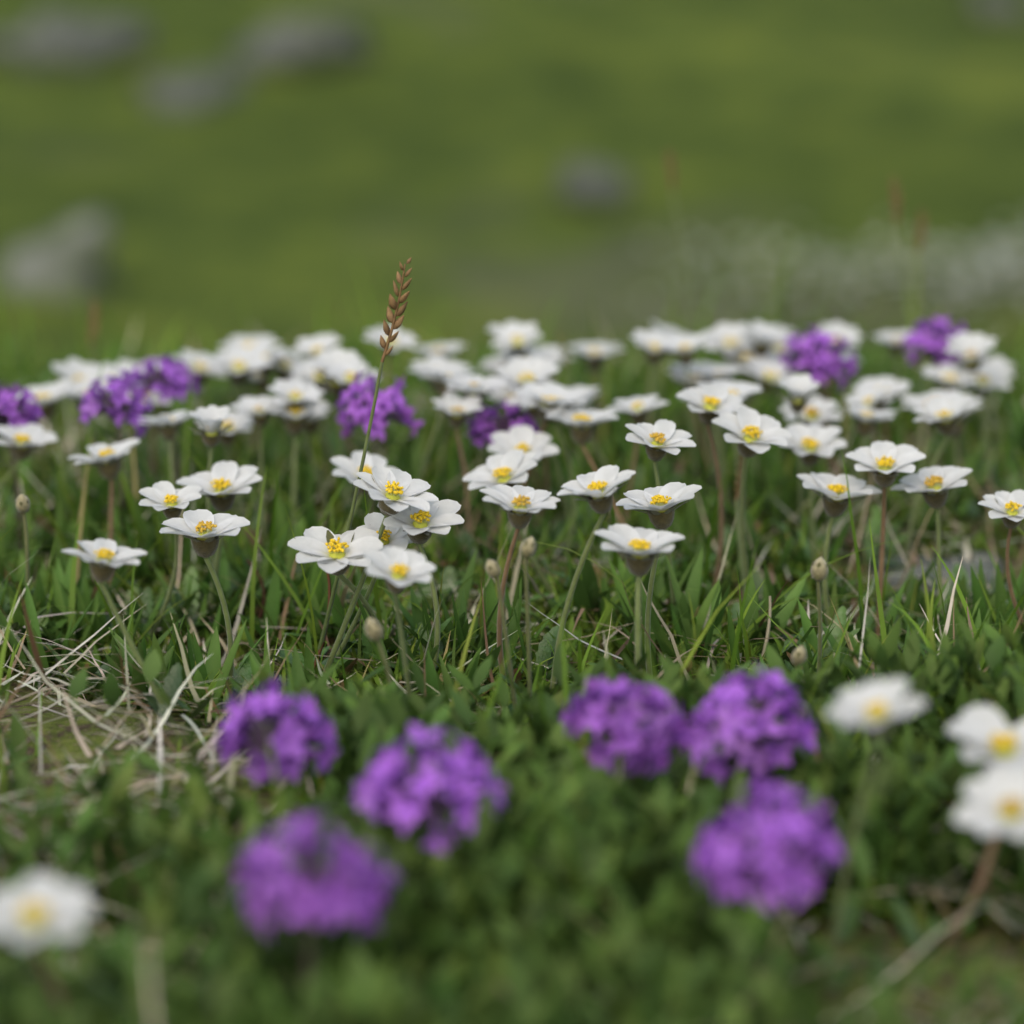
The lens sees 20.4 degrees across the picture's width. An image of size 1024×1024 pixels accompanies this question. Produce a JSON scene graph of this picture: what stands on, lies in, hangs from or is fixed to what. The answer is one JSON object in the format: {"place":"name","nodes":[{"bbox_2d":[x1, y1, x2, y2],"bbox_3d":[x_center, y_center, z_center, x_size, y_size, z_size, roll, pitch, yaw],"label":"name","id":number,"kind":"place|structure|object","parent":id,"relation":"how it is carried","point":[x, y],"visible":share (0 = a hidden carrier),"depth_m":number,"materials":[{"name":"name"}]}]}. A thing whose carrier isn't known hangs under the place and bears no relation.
{"place":"outdoors","nodes":[
{"label":"outdoors","id":0,"kind":"place"},
{"bbox_2d":[0,0,1023,1023],"bbox_3d":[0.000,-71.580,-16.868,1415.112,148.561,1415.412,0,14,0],"label":"terrain","id":1,"kind":"structure","parent":0,"point":[438,144],"depth_m":4.42,"materials":[{"name":"plant"}]},
{"bbox_2d":[0,380,42,550],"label":"purple flower","id":2,"kind":"object","parent":1,"relation":"on","point":[14,411],"visible":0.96,"depth_m":0.83,"materials":[{"name":"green plant"}]},
{"bbox_2d":[0,423,57,489],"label":"white flower","id":3,"kind":"object","parent":1,"relation":"on","point":[23,441],"visible":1,"depth_m":0.82,"materials":[{"name":"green plant"}]},
{"bbox_2d":[15,378,74,518],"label":"white flower","id":4,"kind":"object","parent":1,"relation":"on","point":[46,395],"visible":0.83,"depth_m":0.87,"materials":[{"name":"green plant"}]},
{"bbox_2d":[0,214,119,301],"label":"rock","id":5,"kind":"object","parent":1,"relation":"on","point":[79,249],"visible":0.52,"depth_m":3.79,"materials":[{"name":"stone"}]},
{"bbox_2d":[0,11,153,73],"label":"rock","id":6,"kind":"object","parent":1,"relation":"on","point":[50,40],"visible":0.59,"depth_m":5.20,"materials":[{"name":"stone"}]},
{"bbox_2d":[51,358,110,446],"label":"white flower","id":7,"kind":"object","parent":1,"relation":"on","point":[73,369],"visible":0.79,"depth_m":0.91,"materials":[{"name":"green plant"}]},
{"bbox_2d":[68,439,139,584],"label":"white flower","id":8,"kind":"object","parent":1,"relation":"on","point":[104,459],"visible":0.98,"depth_m":0.80,"materials":[{"name":"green plant"}]},
{"bbox_2d":[78,368,152,530],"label":"purple flower","id":9,"kind":"object","parent":1,"relation":"on","point":[116,405],"visible":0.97,"depth_m":0.84,"materials":[{"name":"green plant"}]},
{"bbox_2d":[61,538,187,746],"bbox_3d":[-0.092,0.033,0.669,0.026,0.051,0.020,8,16,28],"label":"white flower","id":10,"kind":"object","parent":1,"relation":"on","point":[104,558],"visible":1,"depth_m":0.67,"materials":[{"name":"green plant"}]},
{"bbox_2d":[138,410,190,558],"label":"white flower","id":11,"kind":"object","parent":1,"relation":"on","point":[167,424],"visible":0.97,"depth_m":0.82,"materials":[{"name":"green plant"}]},
{"bbox_2d":[129,354,202,488],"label":"purple flower","id":12,"kind":"object","parent":1,"relation":"on","point":[165,379],"visible":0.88,"depth_m":0.87,"materials":[{"name":"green plant"}]},
{"bbox_2d":[139,481,201,642],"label":"white flower","id":13,"kind":"object","parent":1,"relation":"on","point":[168,499],"visible":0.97,"depth_m":0.74,"materials":[{"name":"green plant"}]},
{"bbox_2d":[131,70,251,112],"bbox_3d":[-0.571,-0.724,5.024,0.199,0.115,0.254,7,16,28],"label":"rock","id":14,"kind":"object","parent":1,"relation":"on","point":[200,91],"visible":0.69,"depth_m":4.95,"materials":[{"name":"stone"}]},
{"bbox_2d":[172,349,227,407],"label":"white flower","id":15,"kind":"object","parent":1,"relation":"on","point":[203,367],"visible":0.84,"depth_m":0.91,"materials":[{"name":"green plant"}]},
{"bbox_2d":[189,405,232,566],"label":"white flower","id":16,"kind":"object","parent":1,"relation":"on","point":[210,418],"visible":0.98,"depth_m":0.78,"materials":[{"name":"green plant"}]},
{"bbox_2d":[176,461,261,622],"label":"white flower","id":17,"kind":"object","parent":1,"relation":"on","point":[221,484],"visible":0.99,"depth_m":0.77,"materials":[{"name":"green plant"}]},
{"bbox_2d":[195,411,253,533],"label":"white flower","id":18,"kind":"object","parent":1,"relation":"on","point":[242,423],"visible":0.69,"depth_m":0.85,"materials":[{"name":"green plant"}]},
{"bbox_2d":[207,345,271,465],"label":"white flower","id":19,"kind":"object","parent":1,"relation":"on","point":[238,362],"visible":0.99,"depth_m":0.90,"materials":[{"name":"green plant"}]},
{"bbox_2d":[230,396,283,551],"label":"white flower","id":20,"kind":"object","parent":1,"relation":"on","point":[252,406],"visible":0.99,"depth_m":0.84,"materials":[{"name":"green plant"}]},
{"bbox_2d":[211,676,340,827],"bbox_3d":[-0.048,0.059,0.589,0.026,0.049,0.028,0,14,0],"label":"purple flower","id":21,"kind":"object","parent":1,"relation":"on","point":[244,729],"visible":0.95,"depth_m":0.58,"materials":[{"name":"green plant"}]},
{"bbox_2d":[260,399,328,529],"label":"white flower","id":22,"kind":"object","parent":1,"relation":"on","point":[294,422],"visible":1,"depth_m":0.84,"materials":[{"name":"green plant"}]},
{"bbox_2d":[268,378,333,533],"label":"white flower","id":23,"kind":"object","parent":1,"relation":"on","point":[292,391],"visible":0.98,"depth_m":0.84,"materials":[{"name":"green plant"}]},
{"bbox_2d":[227,16,376,74],"bbox_3d":[-0.368,-0.821,5.234,0.256,0.186,0.283,5,15,21],"label":"rock","id":24,"kind":"object","parent":1,"relation":"on","point":[296,45],"visible":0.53,"depth_m":5.14,"materials":[{"name":"stone"}]},
{"bbox_2d":[291,334,341,464],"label":"white flower","id":25,"kind":"object","parent":1,"relation":"on","point":[313,347],"visible":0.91,"depth_m":0.91,"materials":[{"name":"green plant"}]},
{"bbox_2d":[308,347,361,497],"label":"white flower","id":26,"kind":"object","parent":1,"relation":"on","point":[323,360],"visible":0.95,"depth_m":0.87,"materials":[{"name":"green plant"}]},
{"bbox_2d":[287,526,383,639],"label":"white flower","id":27,"kind":"object","parent":1,"relation":"on","point":[330,552],"visible":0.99,"depth_m":0.70,"materials":[{"name":"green plant"}]},
{"bbox_2d":[325,362,379,511],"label":"white flower","id":28,"kind":"object","parent":1,"relation":"on","point":[345,378],"visible":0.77,"depth_m":0.86,"materials":[{"name":"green plant"}]},
{"bbox_2d":[315,257,411,667],"bbox_3d":[-0.039,-0.007,0.717,0.029,0.116,0.009,0,14,0],"label":"grass seed head","id":29,"kind":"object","parent":1,"relation":"on","point":[392,319],"depth_m":0.70},
{"bbox_2d":[332,512,412,664],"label":"white flower","id":30,"kind":"object","parent":1,"relation":"on","point":[395,537],"visible":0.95,"depth_m":0.72,"materials":[{"name":"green plant"}]},
{"bbox_2d":[363,325,417,457],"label":"white flower","id":31,"kind":"object","parent":1,"relation":"on","point":[404,339],"visible":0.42,"depth_m":0.91,"materials":[{"name":"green plant"}]},
{"bbox_2d":[484,559,516,708],"bbox_3d":[-0.002,0.037,0.677,0.010,0.054,0.007,0,14,0],"label":"flower bud","id":32,"kind":"object","parent":1,"relation":"on","point":[492,568],"visible":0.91,"depth_m":0.67,"materials":[{"name":"green plant"}]},
{"bbox_2d":[464,397,539,541],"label":"purple flower","id":33,"kind":"object","parent":1,"relation":"on","point":[494,422],"visible":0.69,"depth_m":0.83,"materials":[{"name":"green plant"}]},
{"bbox_2d":[463,449,554,596],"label":"white flower","id":34,"kind":"object","parent":1,"relation":"on","point":[510,468],"visible":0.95,"depth_m":0.77,"materials":[{"name":"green plant"}]},
{"bbox_2d":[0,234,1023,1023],"bbox_3d":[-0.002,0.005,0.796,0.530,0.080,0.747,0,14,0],"label":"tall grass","id":35,"kind":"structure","parent":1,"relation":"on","point":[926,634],"depth_m":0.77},
{"bbox_2d":[322,466,437,672],"bbox_3d":[-0.034,0.022,0.709,0.032,0.063,0.020,-5,15,-19],"label":"white flower","id":36,"kind":"object","parent":35,"relation":"on","point":[394,491],"visible":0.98,"depth_m":0.71,"materials":[{"name":"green plant"}]},
{"bbox_2d":[520,537,536,725],"bbox_3d":[0.004,0.034,0.676,0.004,0.059,0.006,0,14,0],"label":"flower bud","id":37,"kind":"object","parent":35,"relation":"on","point":[528,548],"visible":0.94,"depth_m":0.67,"materials":[{"name":"green plant"}]},
{"bbox_2d":[0,311,1023,1023],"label":"dry straw litter","id":38,"kind":"object","parent":1,"relation":"on","point":[232,765],"visible":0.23,"depth_m":0.69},
{"bbox_2d":[920,363,979,515],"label":"white flower","id":39,"kind":"object","parent":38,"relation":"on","point":[947,376],"visible":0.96,"depth_m":0.90,"materials":[{"name":"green plant"}]},
{"bbox_2d":[0,337,1023,1023],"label":"turf grass","id":40,"kind":"structure","parent":1,"relation":"on","point":[432,551],"depth_m":0.79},
{"bbox_2d":[336,369,423,513],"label":"purple flower","id":41,"kind":"object","parent":40,"relation":"on","point":[357,410],"visible":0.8,"depth_m":0.83,"materials":[{"name":"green plant"}]},
{"bbox_2d":[676,384,746,606],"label":"white flower","id":42,"kind":"object","parent":40,"relation":"on","point":[709,403],"visible":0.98,"depth_m":0.79,"materials":[{"name":"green plant"}]},
{"bbox_2d":[714,358,791,478],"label":"white flower","id":43,"kind":"object","parent":40,"relation":"on","point":[763,371],"visible":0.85,"depth_m":0.90,"materials":[{"name":"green plant"}]},
{"bbox_2d":[783,423,846,584],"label":"white flower","id":44,"kind":"object","parent":40,"relation":"on","point":[810,445],"visible":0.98,"depth_m":0.81,"materials":[{"name":"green plant"}]},
{"bbox_2d":[779,324,859,474],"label":"purple flower","id":45,"kind":"object","parent":40,"relation":"on","point":[815,359],"visible":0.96,"depth_m":0.90,"materials":[{"name":"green plant"}]},
{"bbox_2d":[0,362,1023,1023],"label":"leaf mat","id":46,"kind":"object","parent":1,"relation":"on","point":[928,902],"visible":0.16,"depth_m":0.78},
{"bbox_2d":[0,369,1022,1003],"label":"avens leaves","id":47,"kind":"object","parent":46,"relation":"on","point":[850,917],"visible":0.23,"depth_m":0.79,"materials":[{"name":"green plant"}]},
{"bbox_2d":[159,509,249,688],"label":"white flower","id":48,"kind":"object","parent":47,"relation":"on","point":[204,529],"visible":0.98,"depth_m":0.71,"materials":[{"name":"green plant"}]},
{"bbox_2d":[419,368,476,479],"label":"white flower","id":49,"kind":"object","parent":47,"relation":"on","point":[441,374],"visible":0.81,"depth_m":0.86,"materials":[{"name":"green plant"}]},
{"bbox_2d":[432,391,482,566],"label":"white flower","id":50,"kind":"object","parent":47,"relation":"on","point":[455,407],"visible":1,"depth_m":0.82,"materials":[{"name":"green plant"}]},
{"bbox_2d":[491,322,541,480],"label":"white flower","id":51,"kind":"object","parent":47,"relation":"on","point":[516,338],"visible":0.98,"depth_m":0.91,"materials":[{"name":"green plant"}]},
{"bbox_2d":[480,485,560,700],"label":"white flower","id":52,"kind":"object","parent":47,"relation":"on","point":[520,505],"visible":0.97,"depth_m":0.69,"materials":[{"name":"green plant"}]},
{"bbox_2d":[496,355,559,527],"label":"white flower","id":53,"kind":"object","parent":47,"relation":"on","point":[520,371],"visible":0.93,"depth_m":0.85,"materials":[{"name":"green plant"}]},
{"bbox_2d":[528,393,586,567],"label":"white flower","id":54,"kind":"object","parent":47,"relation":"on","point":[556,402],"visible":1,"depth_m":0.82,"materials":[{"name":"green plant"}]},
{"bbox_2d":[546,405,625,523],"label":"white flower","id":55,"kind":"object","parent":47,"relation":"on","point":[581,421],"visible":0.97,"depth_m":0.81,"materials":[{"name":"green plant"}]},
{"bbox_2d":[550,465,635,687],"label":"white flower","id":56,"kind":"object","parent":47,"relation":"on","point":[598,488],"visible":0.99,"depth_m":0.69,"materials":[{"name":"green plant"}]},
{"bbox_2d":[594,524,684,682],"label":"white flower","id":57,"kind":"object","parent":47,"relation":"on","point":[641,548],"visible":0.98,"depth_m":0.67,"materials":[{"name":"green plant"}]},
{"bbox_2d":[629,329,681,424],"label":"white flower","id":58,"kind":"object","parent":47,"relation":"on","point":[650,340],"visible":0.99,"depth_m":0.90,"materials":[{"name":"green plant"}]},
{"bbox_2d":[659,333,711,483],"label":"white flower","id":59,"kind":"object","parent":47,"relation":"on","point":[686,352],"visible":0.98,"depth_m":0.89,"materials":[{"name":"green plant"}]},
{"bbox_2d":[665,365,716,498],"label":"white flower","id":60,"kind":"object","parent":47,"relation":"on","point":[692,383],"visible":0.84,"depth_m":0.90,"materials":[{"name":"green plant"}]},
{"bbox_2d":[693,365,746,499],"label":"white flower","id":61,"kind":"object","parent":47,"relation":"on","point":[722,372],"visible":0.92,"depth_m":0.90,"materials":[{"name":"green plant"}]},
{"bbox_2d":[712,407,790,617],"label":"white flower","id":62,"kind":"object","parent":47,"relation":"on","point":[753,431],"visible":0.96,"depth_m":0.76,"materials":[{"name":"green plant"}]},
{"bbox_2d":[739,320,792,403],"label":"white flower","id":63,"kind":"object","parent":47,"relation":"on","point":[764,337],"visible":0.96,"depth_m":0.92,"materials":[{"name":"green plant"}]},
{"bbox_2d":[797,472,881,626],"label":"white flower","id":64,"kind":"object","parent":47,"relation":"on","point":[832,489],"visible":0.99,"depth_m":0.76,"materials":[{"name":"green plant"}]},
{"bbox_2d":[846,441,925,636],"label":"white flower","id":65,"kind":"object","parent":47,"relation":"on","point":[885,463],"visible":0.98,"depth_m":0.76,"materials":[{"name":"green plant"}]},
{"bbox_2d":[890,466,972,621],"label":"white flower","id":66,"kind":"object","parent":47,"relation":"on","point":[933,485],"visible":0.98,"depth_m":0.76,"materials":[{"name":"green plant"}]},
{"bbox_2d":[945,332,996,511],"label":"white flower","id":67,"kind":"object","parent":47,"relation":"on","point":[969,349],"visible":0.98,"depth_m":0.90,"materials":[{"name":"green plant"}]},
{"bbox_2d":[956,360,1011,462],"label":"white flower","id":68,"kind":"object","parent":47,"relation":"on","point":[991,374],"visible":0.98,"depth_m":0.91,"materials":[{"name":"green plant"}]},
{"bbox_2d":[0,612,1023,1023],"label":"ground cover plants","id":69,"kind":"object","parent":46,"relation":"on","point":[606,830],"visible":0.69,"depth_m":0.54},
{"bbox_2d":[0,873,95,1012],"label":"white flower","id":70,"kind":"object","parent":69,"relation":"on","point":[38,911],"visible":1,"depth_m":0.47,"materials":[{"name":"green plant"}]},
{"bbox_2d":[233,811,398,1021],"bbox_3d":[-0.034,0.079,0.497,0.027,0.055,0.027,-10,17,-34],"label":"purple flower","id":71,"kind":"object","parent":69,"relation":"on","point":[311,892],"visible":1,"depth_m":0.49,"materials":[{"name":"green plant"}]},
{"bbox_2d":[363,547,435,722],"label":"white flower","id":72,"kind":"object","parent":69,"relation":"on","point":[399,570],"visible":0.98,"depth_m":0.66,"materials":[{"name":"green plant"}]},
{"bbox_2d":[350,723,507,884],"bbox_3d":[-0.016,0.065,0.549,0.030,0.048,0.027,0,14,0],"label":"purple flower","id":73,"kind":"object","parent":69,"relation":"on","point":[426,793],"visible":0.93,"depth_m":0.54,"materials":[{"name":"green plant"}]},
{"bbox_2d":[561,675,694,815],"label":"purple flower","id":74,"kind":"object","parent":69,"relation":"on","point":[618,719],"visible":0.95,"depth_m":0.58,"materials":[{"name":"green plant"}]},
{"bbox_2d":[677,665,816,821],"bbox_3d":[0.048,0.058,0.591,0.027,0.055,0.027,-4,14,-15],"label":"purple flower","id":75,"kind":"object","parent":69,"relation":"on","point":[747,729],"visible":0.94,"depth_m":0.58,"materials":[{"name":"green plant"}]},
{"bbox_2d":[690,774,843,999],"bbox_3d":[0.046,0.074,0.519,0.028,0.051,0.029,0,14,0],"label":"purple flower","id":76,"kind":"object","parent":69,"relation":"on","point":[769,854],"visible":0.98,"depth_m":0.51,"materials":[{"name":"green plant"}]},
{"bbox_2d":[514,383,582,547],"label":"white flower","id":77,"kind":"object","parent":46,"relation":"on","point":[552,390],"visible":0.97,"depth_m":0.82,"materials":[{"name":"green plant"}]},
{"bbox_2d":[704,322,753,444],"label":"white flower","id":78,"kind":"object","parent":46,"relation":"on","point":[721,336],"visible":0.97,"depth_m":0.93,"materials":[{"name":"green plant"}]},
{"bbox_2d":[0,313,1023,1023],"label":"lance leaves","id":79,"kind":"object","parent":1,"relation":"on","point":[414,455],"visible":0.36,"depth_m":0.77,"materials":[{"name":"green plant"}]},
{"bbox_2d":[330,451,395,531],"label":"white flower","id":80,"kind":"object","parent":79,"relation":"on","point":[348,469],"visible":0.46,"depth_m":0.78,"materials":[{"name":"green plant"}]},
{"bbox_2d":[377,499,463,695],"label":"white flower","id":81,"kind":"object","parent":79,"relation":"on","point":[418,526],"visible":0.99,"depth_m":0.71,"materials":[{"name":"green plant"}]},
{"bbox_2d":[408,355,469,473],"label":"white flower","id":82,"kind":"object","parent":79,"relation":"on","point":[436,362],"visible":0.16,"depth_m":0.90,"materials":[{"name":"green plant"}]},
{"bbox_2d":[443,374,508,543],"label":"white flower","id":83,"kind":"object","parent":79,"relation":"on","point":[474,385],"visible":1,"depth_m":0.83,"materials":[{"name":"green plant"}]},
{"bbox_2d":[566,342,624,432],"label":"white flower","id":84,"kind":"object","parent":79,"relation":"on","point":[593,354],"visible":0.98,"depth_m":0.95,"materials":[{"name":"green plant"}]},
{"bbox_2d":[625,419,695,637],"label":"white flower","id":85,"kind":"object","parent":79,"relation":"on","point":[660,438],"visible":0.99,"depth_m":0.74,"materials":[{"name":"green plant"}]},
{"bbox_2d":[479,425,558,559],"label":"white flower","id":86,"kind":"object","parent":1,"relation":"on","point":[526,438],"visible":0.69,"depth_m":0.81,"materials":[{"name":"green plant"}]},
{"bbox_2d":[555,160,633,212],"bbox_3d":[0.129,-0.485,4.342,0.131,0.110,0.184,0,14,0],"label":"rock","id":87,"kind":"object","parent":1,"relation":"on","point":[584,185],"visible":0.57,"depth_m":4.28,"materials":[{"name":"stone"}]},
{"bbox_2d":[606,395,668,561],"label":"white flower","id":88,"kind":"object","parent":1,"relation":"on","point":[637,408],"visible":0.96,"depth_m":0.83,"materials":[{"name":"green plant"}]},
{"bbox_2d":[616,482,701,675],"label":"white flower","id":89,"kind":"object","parent":1,"relation":"on","point":[658,504],"visible":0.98,"depth_m":0.71,"materials":[{"name":"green plant"}]},
{"bbox_2d":[777,374,819,530],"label":"white flower","id":90,"kind":"object","parent":1,"relation":"on","point":[799,388],"visible":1,"depth_m":0.83,"materials":[{"name":"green plant"}]},
{"bbox_2d":[779,395,854,552],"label":"white flower","id":91,"kind":"object","parent":1,"relation":"on","point":[817,412],"visible":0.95,"depth_m":0.86,"materials":[{"name":"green plant"}]},
{"bbox_2d":[836,404,897,559],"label":"white flower","id":92,"kind":"object","parent":1,"relation":"on","point":[865,418],"visible":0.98,"depth_m":0.84,"materials":[{"name":"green plant"}]},
{"bbox_2d":[842,384,893,553],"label":"white flower","id":93,"kind":"object","parent":1,"relation":"on","point":[868,398],"visible":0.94,"depth_m":0.86,"materials":[{"name":"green plant"}]},
{"bbox_2d":[825,678,925,979],"bbox_3d":[0.067,0.064,0.540,0.019,0.065,0.016,8,16,31],"label":"white flower","id":94,"kind":"object","parent":1,"relation":"on","point":[875,708],"visible":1,"depth_m":0.54,"materials":[{"name":"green plant"}]},
{"bbox_2d":[853,376,910,495],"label":"white flower","id":95,"kind":"object","parent":1,"relation":"on","point":[897,387],"visible":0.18,"depth_m":0.89,"materials":[{"name":"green plant"}]},
{"bbox_2d":[890,175,921,450],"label":"grass seed stalk","id":96,"kind":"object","parent":1,"relation":"on","point":[897,212],"depth_m":0.99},
{"bbox_2d":[901,316,967,466],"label":"purple flower","id":97,"kind":"object","parent":1,"relation":"on","point":[935,344],"visible":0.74,"depth_m":0.93,"materials":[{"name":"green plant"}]},
{"bbox_2d":[900,390,968,548],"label":"white flower","id":98,"kind":"object","parent":1,"relation":"on","point":[919,402],"visible":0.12,"depth_m":0.87,"materials":[{"name":"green plant"}]},
{"bbox_2d":[868,551,1007,610],"bbox_3d":[0.130,0.022,0.837,0.061,0.017,0.074,0,14,0],"label":"rock","id":99,"kind":"object","parent":1,"relation":"on","point":[987,565],"visible":0.28,"depth_m":0.83,"materials":[{"name":"stone"}]},
{"bbox_2d":[905,395,976,568],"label":"white flower","id":100,"kind":"object","parent":1,"relation":"on","point":[943,413],"visible":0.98,"depth_m":0.81,"materials":[{"name":"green plant"}]},
{"bbox_2d":[922,705,1023,965],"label":"white flower","id":101,"kind":"object","parent":1,"relation":"on","point":[992,734],"visible":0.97,"depth_m":0.55,"materials":[{"name":"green plant"}]},
{"bbox_2d":[953,765,1023,850],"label":"white flower","id":102,"kind":"object","parent":1,"relation":"on","point":[995,795],"visible":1,"depth_m":0.52,"materials":[{"name":"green plant"}]},
{"bbox_2d":[967,0,1023,22],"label":"rock","id":103,"kind":"object","parent":1,"relation":"on","point":[1000,11],"visible":0.4,"depth_m":5.55,"materials":[{"name":"stone"}]},
{"bbox_2d":[978,489,1023,628],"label":"white flower","id":104,"kind":"object","parent":1,"relation":"on","point":[1008,507],"visible":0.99,"depth_m":0.74,"materials":[{"name":"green plant"}]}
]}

